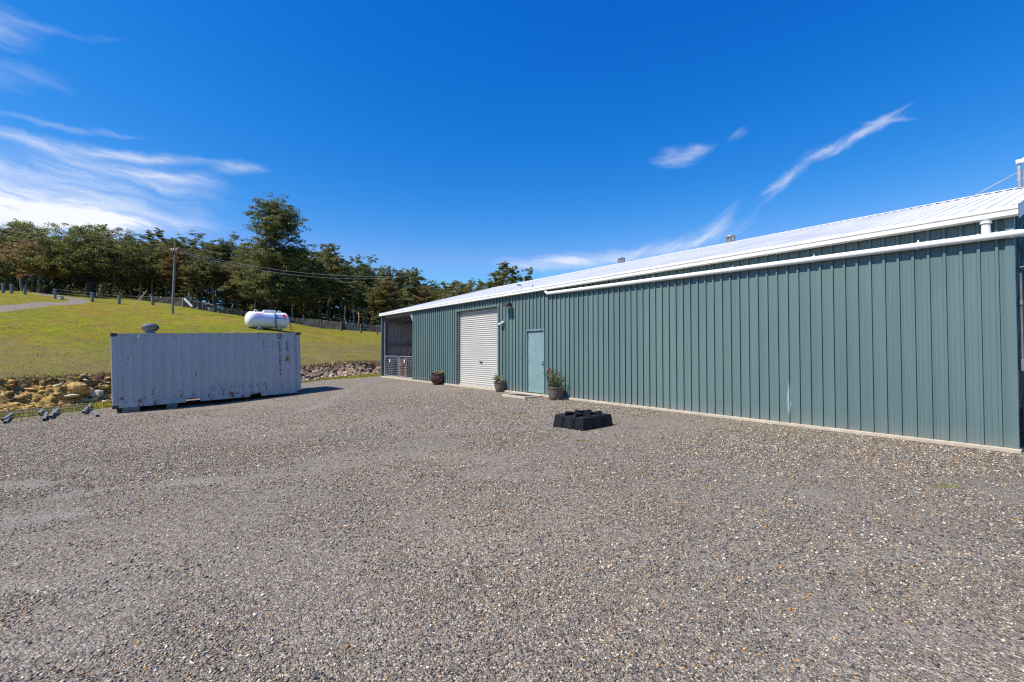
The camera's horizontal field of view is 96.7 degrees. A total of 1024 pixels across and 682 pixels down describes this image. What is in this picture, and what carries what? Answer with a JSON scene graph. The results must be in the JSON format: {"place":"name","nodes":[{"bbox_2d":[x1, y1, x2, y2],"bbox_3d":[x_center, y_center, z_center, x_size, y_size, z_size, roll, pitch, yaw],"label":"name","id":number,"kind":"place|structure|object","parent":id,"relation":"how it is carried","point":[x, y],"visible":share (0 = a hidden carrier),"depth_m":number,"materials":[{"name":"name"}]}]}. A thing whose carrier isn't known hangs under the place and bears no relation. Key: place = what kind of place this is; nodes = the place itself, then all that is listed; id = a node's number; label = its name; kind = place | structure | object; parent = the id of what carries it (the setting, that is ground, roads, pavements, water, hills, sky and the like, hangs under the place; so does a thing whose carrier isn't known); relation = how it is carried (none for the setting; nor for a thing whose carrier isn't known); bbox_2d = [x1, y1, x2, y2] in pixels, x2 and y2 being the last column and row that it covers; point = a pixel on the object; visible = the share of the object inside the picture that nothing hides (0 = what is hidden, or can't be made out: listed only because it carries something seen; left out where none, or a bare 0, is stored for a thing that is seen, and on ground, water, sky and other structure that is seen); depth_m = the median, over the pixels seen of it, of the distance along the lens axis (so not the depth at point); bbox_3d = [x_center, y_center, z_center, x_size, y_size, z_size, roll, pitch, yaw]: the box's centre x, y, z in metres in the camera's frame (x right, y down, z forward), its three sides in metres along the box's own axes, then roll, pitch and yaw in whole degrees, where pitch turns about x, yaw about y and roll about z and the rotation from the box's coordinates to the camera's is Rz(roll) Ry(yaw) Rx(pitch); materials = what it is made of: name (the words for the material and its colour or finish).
{"place":"outdoors","nodes":[
{"label":"outdoors","id":0,"kind":"place"},
{"bbox_2d":[0,293,90,312],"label":"farm track","id":1,"kind":"structure","parent":0,"point":[8,308],"depth_m":37.97,"materials":[{"name":"gravel"}]},
{"bbox_2d":[0,291,380,420],"bbox_3d":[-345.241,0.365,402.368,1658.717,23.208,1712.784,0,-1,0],"label":"paddock","id":2,"kind":"structure","parent":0,"point":[98,312],"depth_m":32.61,"materials":[{"name":"plant"}]},
{"bbox_2d":[0,248,18,290],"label":"eucalypt tree","id":3,"kind":"object","parent":2,"relation":"on","point":[12,269],"visible":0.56,"depth_m":68.54,"materials":[{"name":"green plant"}]},
{"bbox_2d":[0,239,22,290],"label":"eucalypt tree","id":4,"kind":"object","parent":2,"relation":"on","point":[11,280],"visible":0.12,"depth_m":73.66,"materials":[{"name":"green plant"}]},
{"bbox_2d":[0,221,53,283],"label":"gum tree","id":5,"kind":"object","parent":2,"relation":"on","point":[13,230],"visible":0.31,"depth_m":75.54,"materials":[{"name":"green plant"}]},
{"bbox_2d":[15,238,46,290],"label":"eucalypt tree","id":6,"kind":"object","parent":2,"relation":"on","point":[30,279],"visible":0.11,"depth_m":80.05,"materials":[{"name":"green plant"}]},
{"bbox_2d":[0,238,79,292],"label":"tree","id":7,"kind":"object","parent":2,"relation":"on","point":[23,267],"visible":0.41,"depth_m":60.27,"materials":[{"name":"green plant"}]},
{"bbox_2d":[41,246,71,290],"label":"eucalypt tree","id":8,"kind":"object","parent":2,"relation":"on","point":[54,280],"visible":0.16,"depth_m":78.92,"materials":[{"name":"green plant"}]},
{"bbox_2d":[55,271,79,293],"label":"eucalypt tree","id":9,"kind":"object","parent":2,"relation":"on","point":[71,283],"visible":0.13,"depth_m":77.65,"materials":[{"name":"green plant"}]},
{"bbox_2d":[7,220,166,295],"bbox_3d":[-58.666,-11.108,63.172,18.149,10.442,17.330,0,-1,0],"label":"spreading tree","id":10,"kind":"object","parent":2,"relation":"on","point":[93,271],"visible":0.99,"depth_m":60.97,"materials":[{"name":"green plant"}]},
{"bbox_2d":[90,246,121,293],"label":"eucalypt tree","id":11,"kind":"object","parent":2,"relation":"on","point":[97,288],"visible":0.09,"depth_m":77.07,"materials":[{"name":"green plant"}]},
{"bbox_2d":[112,237,159,298],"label":"eucalypt tree","id":12,"kind":"object","parent":2,"relation":"on","point":[136,284],"visible":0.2,"depth_m":77.97,"materials":[{"name":"green plant"}]},
{"bbox_2d":[133,247,156,298],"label":"eucalypt tree","id":13,"kind":"object","parent":2,"relation":"on","point":[145,288],"visible":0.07,"depth_m":83.70,"materials":[{"name":"green plant"}]},
{"bbox_2d":[135,244,166,295],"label":"eucalypt tree","id":14,"kind":"object","parent":2,"relation":"on","point":[151,261],"visible":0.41,"depth_m":69.30,"materials":[{"name":"green plant"}]},
{"bbox_2d":[138,232,165,301],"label":"eucalypt tree","id":15,"kind":"object","parent":2,"relation":"on","point":[151,238],"visible":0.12,"depth_m":84.24,"materials":[{"name":"green plant"}]},
{"bbox_2d":[145,227,173,299],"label":"eucalypt tree","id":16,"kind":"object","parent":2,"relation":"on","point":[159,236],"visible":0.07,"depth_m":96.13,"materials":[{"name":"green plant"}]},
{"bbox_2d":[146,251,181,302],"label":"eucalypt tree","id":17,"kind":"object","parent":2,"relation":"on","point":[157,262],"visible":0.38,"depth_m":69.50,"materials":[{"name":"green plant"}]},
{"bbox_2d":[155,248,181,295],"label":"eucalypt tree","id":18,"kind":"object","parent":2,"relation":"on","point":[167,256],"visible":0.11,"depth_m":80.08,"materials":[{"name":"green plant"}]},
{"bbox_2d":[155,241,191,301],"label":"eucalypt tree","id":19,"kind":"object","parent":2,"relation":"on","point":[178,297],"visible":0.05,"depth_m":102.48,"materials":[{"name":"green plant"}]},
{"bbox_2d":[155,246,192,303],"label":"eucalypt tree","id":20,"kind":"object","parent":2,"relation":"on","point":[170,271],"visible":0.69,"depth_m":67.58,"materials":[{"name":"green plant"}]},
{"bbox_2d":[171,239,176,313],"bbox_3d":[-30.974,-5.766,41.714,0.559,7.156,0.304,0,-1,0],"label":"power pole","id":21,"kind":"object","parent":2,"relation":"on","point":[174,250],"visible":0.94,"depth_m":41.69,"materials":[{"name":"grey wood"}]},
{"bbox_2d":[177,250,409,276],"bbox_3d":[-21.247,-7.585,46.929,21.721,1.237,0.028,1,-1,-29],"label":"power line","id":22,"kind":"object","parent":21,"relation":"attached to","point":[309,273],"visible":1,"depth_m":47.61,"materials":[{"name":"metal"}]},
{"bbox_2d":[149,238,199,306],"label":"eucalypt tree","id":23,"kind":"object","parent":2,"relation":"on","point":[177,288],"visible":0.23,"depth_m":81.85,"materials":[{"name":"green plant"}]},
{"bbox_2d":[167,238,196,295],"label":"eucalypt tree","id":24,"kind":"object","parent":2,"relation":"on","point":[192,241],"visible":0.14,"depth_m":82.72,"materials":[{"name":"green plant"}]},
{"bbox_2d":[0,275,380,331],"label":"undergrowth","id":25,"kind":"object","parent":2,"relation":"on","point":[62,289],"visible":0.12,"depth_m":75.96,"materials":[{"name":"green plant"}]},
{"bbox_2d":[0,321,380,382],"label":"grass","id":26,"kind":"structure","parent":2,"relation":"on","point":[139,332],"depth_m":26.43,"materials":[{"name":"plant"}]},
{"bbox_2d":[0,372,380,419],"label":"grass","id":27,"kind":"structure","parent":2,"relation":"on","point":[308,380],"depth_m":17.51,"materials":[{"name":"plant"}]},
{"bbox_2d":[180,260,200,307],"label":"eucalypt tree","id":28,"kind":"object","parent":2,"relation":"on","point":[189,275],"visible":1,"depth_m":67.16,"materials":[{"name":"green plant"}]},
{"bbox_2d":[168,247,216,307],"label":"eucalypt tree","id":29,"kind":"object","parent":2,"relation":"on","point":[192,251],"visible":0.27,"depth_m":77.00,"materials":[{"name":"green plant"}]},
{"bbox_2d":[183,249,217,309],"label":"eucalypt tree","id":30,"kind":"object","parent":2,"relation":"on","point":[198,262],"visible":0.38,"depth_m":72.14,"materials":[{"name":"green plant"}]},
{"bbox_2d":[188,230,221,305],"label":"eucalypt tree","id":31,"kind":"object","parent":2,"relation":"on","point":[199,236],"visible":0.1,"depth_m":83.14,"materials":[{"name":"green plant"}]},
{"bbox_2d":[191,253,232,311],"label":"eucalypt tree","id":32,"kind":"object","parent":2,"relation":"on","point":[209,276],"visible":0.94,"depth_m":70.94,"materials":[{"name":"green plant"}]},
{"bbox_2d":[53,288,380,334],"bbox_3d":[-31.976,-2.814,54.439,37.939,5.735,7.494,0,-1,-10],"label":"paddock fence","id":33,"kind":"object","parent":2,"relation":"on","point":[55,295],"visible":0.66,"depth_m":52.50,"materials":[{"name":"wood"}]},
{"bbox_2d":[201,238,241,291],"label":"eucalypt tree","id":34,"kind":"object","parent":2,"relation":"on","point":[217,248],"visible":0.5,"depth_m":80.63,"materials":[{"name":"green plant"}]},
{"bbox_2d":[214,271,239,314],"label":"eucalypt tree","id":35,"kind":"object","parent":2,"relation":"on","point":[225,303],"visible":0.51,"depth_m":73.14,"materials":[{"name":"green plant"}]},
{"bbox_2d":[212,231,250,305],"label":"eucalypt tree","id":36,"kind":"object","parent":2,"relation":"on","point":[228,246],"visible":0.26,"depth_m":81.69,"materials":[{"name":"green plant"}]},
{"bbox_2d":[221,263,251,315],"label":"eucalypt tree","id":37,"kind":"object","parent":2,"relation":"on","point":[236,297],"visible":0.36,"depth_m":72.05,"materials":[{"name":"green plant"}]},
{"bbox_2d":[226,255,254,316],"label":"eucalypt tree","id":38,"kind":"object","parent":2,"relation":"on","point":[245,303],"visible":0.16,"depth_m":76.71,"materials":[{"name":"green plant"}]},
{"bbox_2d":[228,258,258,315],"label":"eucalypt tree","id":39,"kind":"object","parent":2,"relation":"on","point":[234,272],"visible":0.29,"depth_m":70.78,"materials":[{"name":"green plant"}]},
{"bbox_2d":[229,242,268,275],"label":"eucalypt tree","id":40,"kind":"object","parent":2,"relation":"on","point":[241,248],"visible":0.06,"depth_m":77.59,"materials":[{"name":"green plant"}]},
{"bbox_2d":[247,270,279,311],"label":"eucalypt tree","id":41,"kind":"object","parent":2,"relation":"on","point":[265,307],"visible":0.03,"depth_m":72.29,"materials":[{"name":"green plant"}]},
{"bbox_2d":[245,309,288,329],"bbox_3d":[-20.652,-1.784,38.476,3.368,1.684,1.528,1,-2,-40],"label":"gas tank","id":42,"kind":"object","parent":2,"relation":"on","point":[267,319],"visible":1,"depth_m":38.05,"materials":[{"name":"white metal"}]},
{"bbox_2d":[218,192,317,309],"bbox_3d":[-33.559,-11.258,64.442,11.921,18.633,11.878,0,-1,0],"label":"tall tree","id":43,"kind":"object","parent":2,"relation":"on","point":[281,220],"visible":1,"depth_m":63.05,"materials":[{"name":"green plant"}]},
{"bbox_2d":[276,255,293,315],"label":"eucalypt tree","id":44,"kind":"object","parent":2,"relation":"on","point":[282,310],"visible":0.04,"depth_m":76.94,"materials":[{"name":"green plant"}]},
{"bbox_2d":[276,268,308,322],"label":"eucalypt tree","id":45,"kind":"object","parent":2,"relation":"on","point":[295,291],"visible":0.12,"depth_m":67.47,"materials":[{"name":"green plant"}]},
{"bbox_2d":[294,267,315,325],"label":"eucalypt tree","id":46,"kind":"object","parent":2,"relation":"on","point":[305,282],"visible":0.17,"depth_m":69.22,"materials":[{"name":"green plant"}]},
{"bbox_2d":[286,254,327,323],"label":"eucalypt tree","id":47,"kind":"object","parent":2,"relation":"on","point":[306,305],"visible":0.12,"depth_m":76.00,"materials":[{"name":"green plant"}]},
{"bbox_2d":[294,258,334,326],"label":"eucalypt tree","id":48,"kind":"object","parent":2,"relation":"on","point":[316,268],"visible":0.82,"depth_m":68.36,"materials":[{"name":"green plant"}]},
{"bbox_2d":[296,243,335,321],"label":"eucalypt tree","id":49,"kind":"object","parent":2,"relation":"on","point":[318,255],"visible":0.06,"depth_m":94.33,"materials":[{"name":"green plant"}]},
{"bbox_2d":[310,243,348,326],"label":"eucalypt tree","id":50,"kind":"object","parent":2,"relation":"on","point":[326,254],"visible":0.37,"depth_m":76.06,"materials":[{"name":"green plant"}]},
{"bbox_2d":[311,256,349,327],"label":"eucalypt tree","id":51,"kind":"object","parent":2,"relation":"on","point":[331,278],"visible":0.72,"depth_m":70.73,"materials":[{"name":"green plant"}]},
{"bbox_2d":[320,247,355,327],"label":"eucalypt tree","id":52,"kind":"object","parent":2,"relation":"on","point":[345,268],"visible":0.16,"depth_m":77.60,"materials":[{"name":"green plant"}]},
{"bbox_2d":[324,264,355,328],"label":"eucalypt tree","id":53,"kind":"object","parent":2,"relation":"on","point":[344,276],"visible":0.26,"depth_m":75.40,"materials":[{"name":"green plant"}]},
{"bbox_2d":[329,270,361,327],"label":"eucalypt tree","id":54,"kind":"object","parent":2,"relation":"on","point":[348,308],"visible":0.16,"depth_m":102.23,"materials":[{"name":"green plant"}]},
{"bbox_2d":[315,298,377,328],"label":"eucalypt tree","id":55,"kind":"object","parent":2,"relation":"on","point":[355,313],"visible":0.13,"depth_m":113.08,"materials":[{"name":"green plant"}]},
{"bbox_2d":[340,263,358,325],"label":"eucalypt tree","id":56,"kind":"object","parent":2,"relation":"on","point":[356,276],"visible":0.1,"depth_m":81.48,"materials":[{"name":"green plant"}]},
{"bbox_2d":[336,280,369,328],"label":"eucalypt tree","id":57,"kind":"object","parent":2,"relation":"on","point":[351,298],"visible":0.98,"depth_m":71.78,"materials":[{"name":"green plant"}]},
{"bbox_2d":[349,254,376,323],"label":"eucalypt tree","id":58,"kind":"object","parent":2,"relation":"on","point":[356,259],"visible":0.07,"depth_m":108.51,"materials":[{"name":"green plant"}]},
{"bbox_2d":[353,285,374,330],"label":"eucalypt tree","id":59,"kind":"object","parent":2,"relation":"on","point":[363,306],"visible":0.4,"depth_m":78.90,"materials":[{"name":"green plant"}]},
{"bbox_2d":[352,254,379,330],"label":"eucalypt tree","id":60,"kind":"object","parent":2,"relation":"on","point":[366,269],"visible":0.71,"depth_m":83.21,"materials":[{"name":"green plant"}]},
{"bbox_2d":[352,279,390,330],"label":"eucalypt tree","id":61,"kind":"object","parent":2,"relation":"on","point":[374,320],"visible":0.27,"depth_m":93.14,"materials":[{"name":"green plant"}]},
{"bbox_2d":[364,282,393,327],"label":"eucalypt tree","id":62,"kind":"object","parent":2,"relation":"on","point":[376,302],"visible":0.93,"depth_m":76.62,"materials":[{"name":"green plant"}]},
{"bbox_2d":[372,265,400,322],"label":"eucalypt tree","id":63,"kind":"object","parent":2,"relation":"on","point":[383,271],"visible":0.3,"depth_m":91.26,"materials":[{"name":"green plant"}]},
{"bbox_2d":[374,280,401,314],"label":"eucalypt tree","id":64,"kind":"object","parent":2,"relation":"on","point":[392,289],"visible":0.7,"depth_m":77.77,"materials":[{"name":"green plant"}]},
{"bbox_2d":[390,286,407,308],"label":"eucalypt tree","id":65,"kind":"object","parent":2,"relation":"on","point":[400,295],"visible":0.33,"depth_m":83.49,"materials":[{"name":"green plant"}]},
{"bbox_2d":[391,268,417,303],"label":"eucalypt tree","id":66,"kind":"object","parent":2,"relation":"on","point":[402,275],"visible":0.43,"depth_m":92.42,"materials":[{"name":"green plant"}]},
{"bbox_2d":[397,278,427,307],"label":"eucalypt tree","id":67,"kind":"object","parent":2,"relation":"on","point":[411,289],"visible":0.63,"depth_m":82.06,"materials":[{"name":"green plant"}]},
{"bbox_2d":[408,267,429,302],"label":"eucalypt tree","id":68,"kind":"object","parent":2,"relation":"on","point":[421,278],"visible":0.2,"depth_m":102.61,"materials":[{"name":"green plant"}]},
{"bbox_2d":[409,285,434,303],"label":"eucalypt tree","id":69,"kind":"object","parent":2,"relation":"on","point":[426,298],"visible":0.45,"depth_m":81.74,"materials":[{"name":"green plant"}]},
{"bbox_2d":[438,280,462,294],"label":"eucalypt tree","id":70,"kind":"object","parent":2,"relation":"on","point":[444,286],"visible":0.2,"depth_m":118.22,"materials":[{"name":"green plant"}]},
{"bbox_2d":[447,283,465,295],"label":"eucalypt tree","id":71,"kind":"object","parent":2,"relation":"on","point":[459,291],"visible":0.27,"depth_m":104.05,"materials":[{"name":"green plant"}]},
{"bbox_2d":[463,278,477,293],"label":"eucalypt tree","id":72,"kind":"object","parent":2,"relation":"on","point":[466,289],"visible":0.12,"depth_m":111.21,"materials":[{"name":"green plant"}]},
{"bbox_2d":[490,261,509,286],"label":"gum tree","id":73,"kind":"object","parent":2,"relation":"on","point":[503,266],"visible":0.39,"depth_m":117.44,"materials":[{"name":"green plant"}]},
{"bbox_2d":[488,271,512,285],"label":"eucalypt tree","id":74,"kind":"object","parent":2,"relation":"on","point":[500,280],"visible":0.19,"depth_m":111.89,"materials":[{"name":"green plant"}]},
{"bbox_2d":[506,265,519,283],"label":"gum tree","id":75,"kind":"object","parent":2,"relation":"on","point":[511,271],"visible":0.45,"depth_m":116.37,"materials":[{"name":"green plant"}]},
{"bbox_2d":[510,267,533,281],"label":"eucalypt tree","id":76,"kind":"object","parent":2,"relation":"on","point":[527,278],"visible":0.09,"depth_m":119.10,"materials":[{"name":"green plant"}]},
{"bbox_2d":[0,360,380,413],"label":"earth bank","id":77,"kind":"structure","parent":0,"point":[47,398],"depth_m":18.55,"materials":[{"name":"stone"}]},
{"bbox_2d":[67,382,88,392],"bbox_3d":[-18.003,1.943,18.833,0.686,0.505,0.598,0,-1,18],"label":"rock","id":78,"kind":"object","parent":77,"relation":"on","point":[76,387],"visible":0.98,"depth_m":18.66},
{"bbox_2d":[76,387,94,395],"bbox_3d":[-17.863,2.116,18.997,0.481,0.356,0.655,-1,-2,38],"label":"rock","id":79,"kind":"object","parent":77,"relation":"on","point":[88,391],"visible":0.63,"depth_m":18.93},
{"bbox_2d":[89,390,103,398],"bbox_3d":[-17.691,2.270,19.294,0.663,0.403,0.576,-3,0,0],"label":"rock","id":80,"kind":"object","parent":77,"relation":"on","point":[98,393],"visible":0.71,"depth_m":19.13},
{"bbox_2d":[0,361,376,411],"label":"rubble","id":81,"kind":"object","parent":77,"relation":"on","point":[30,405],"visible":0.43,"depth_m":19.02,"materials":[{"name":"stone"}]},
{"bbox_2d":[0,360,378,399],"bbox_3d":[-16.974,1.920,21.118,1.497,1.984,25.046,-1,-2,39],"label":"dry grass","id":82,"kind":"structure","parent":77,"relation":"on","point":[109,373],"depth_m":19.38,"materials":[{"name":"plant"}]},
{"bbox_2d":[0,376,1023,681],"bbox_3d":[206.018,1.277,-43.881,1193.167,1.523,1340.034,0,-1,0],"label":"gravel yard","id":83,"kind":"structure","parent":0,"point":[276,574],"depth_m":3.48,"materials":[{"name":"gravel"}]},
{"bbox_2d":[0,403,99,423],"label":"steel rack","id":84,"kind":"object","parent":83,"relation":"on","point":[6,418],"visible":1,"depth_m":15.38,"materials":[{"name":"metal"}]},
{"bbox_2d":[122,407,139,412],"bbox_3d":[-13.235,2.394,15.801,0.470,0.197,0.300,1,-2,-42],"label":"timber block","id":85,"kind":"object","parent":83,"relation":"on","point":[130,409],"depth_m":15.70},
{"bbox_2d":[110,332,301,409],"bbox_3d":[-12.059,0.991,18.331,6.143,2.591,2.488,-1,0,-42],"label":"shipping container","id":86,"kind":"object","parent":83,"relation":"on","point":[148,369],"visible":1,"depth_m":17.09,"materials":[{"name":"metal"}]},
{"bbox_2d":[141,323,158,332],"bbox_3d":[-13.712,-0.472,17.245,0.540,0.420,0.544,0,-1,0],"label":"turbine vent","id":87,"kind":"object","parent":86,"relation":"on","point":[149,327],"visible":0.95,"depth_m":17.09,"materials":[{"name":"metal"}]},
{"bbox_2d":[430,369,444,384],"bbox_3d":[-3.194,1.592,20.042,0.827,0.695,0.675,0,-1,-17],"label":"flower pot","id":88,"kind":"object","parent":83,"relation":"on","point":[437,377],"visible":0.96,"depth_m":19.79,"materials":[{"name":"brown ceramic"}]},
{"bbox_2d":[492,373,506,391],"bbox_3d":[-0.430,1.488,16.428,0.581,0.677,0.670,0,-1,-7],"label":"flower pot","id":89,"kind":"object","parent":83,"relation":"on","point":[500,385],"visible":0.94,"depth_m":16.27,"materials":[{"name":"ceramic"}]},
{"bbox_2d":[502,393,542,398],"bbox_3d":[0.320,1.798,14.901,0.740,0.080,1.220,1,-2,-38],"label":"concrete slab","id":90,"kind":"object","parent":83,"relation":"on","point":[520,395],"visible":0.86,"depth_m":14.77,"materials":[{"name":"concrete"}]},
{"bbox_2d":[543,368,564,399],"bbox_3d":[1.244,1.290,13.842,0.634,0.980,0.682,0,-1,-19],"label":"flower pot","id":91,"kind":"object","parent":83,"relation":"on","point":[555,389],"visible":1,"depth_m":13.63,"materials":[{"name":"ceramic"}]},
{"bbox_2d":[553,409,612,430],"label":"plastic plinth","id":92,"kind":"structure","parent":83,"relation":"on","point":[583,420],"depth_m":8.98,"materials":[{"name":"plastic"}]},
{"bbox_2d":[379,186,1023,452],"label":"farm shed","id":93,"kind":"structure","parent":83,"relation":"on","point":[904,324],"depth_m":9.10,"materials":[{"name":"green metal"}]},
{"bbox_2d":[384,356,398,376],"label":"gate","id":94,"kind":"structure","parent":93,"relation":"attached to","point":[394,363],"depth_m":24.39,"materials":[{"name":"metal"}]},
{"bbox_2d":[397,359,407,376],"bbox_3d":[-6.006,1.468,25.052,0.597,0.970,0.597,1,-2,-38],"label":"drum","id":95,"kind":"object","parent":93,"relation":"on","point":[402,364],"visible":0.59,"depth_m":24.78,"materials":[{"name":"metal"}]},
{"bbox_2d":[399,356,411,377],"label":"gate","id":96,"kind":"structure","parent":93,"relation":"attached to","point":[402,367],"depth_m":23.18,"materials":[{"name":"metal"}]},
{"bbox_2d":[458,307,496,387],"bbox_3d":[-1.336,0.272,17.986,0.106,3.044,3.030,1,-2,-38],"label":"roller door","id":97,"kind":"structure","parent":93,"relation":"in","point":[477,329],"depth_m":18.09,"materials":[{"name":"paint"}]},
{"bbox_2d":[528,330,543,393],"bbox_3d":[0.775,0.686,15.054,0.145,2.050,0.837,1,-2,-38],"label":"door","id":98,"kind":"structure","parent":93,"relation":"in","point":[535,338],"depth_m":15.08,"materials":[{"name":"green paint"}]},
{"bbox_2d":[1019,273,1023,370],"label":"conduit","id":99,"kind":"object","parent":93,"relation":"attached to","point":[1021,304],"visible":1,"depth_m":6.65,"materials":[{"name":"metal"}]},
{"bbox_2d":[0,0,1023,324],"label":"sky","id":100,"kind":"structure","parent":0,"point":[448,140],"materials":[{"name":"blue"}]},
{"bbox_2d":[969,157,1023,197],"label":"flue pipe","id":101,"kind":"object","parent":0,"point":[1020,173],"visible":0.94,"depth_m":11.27,"materials":[{"name":"metal"}]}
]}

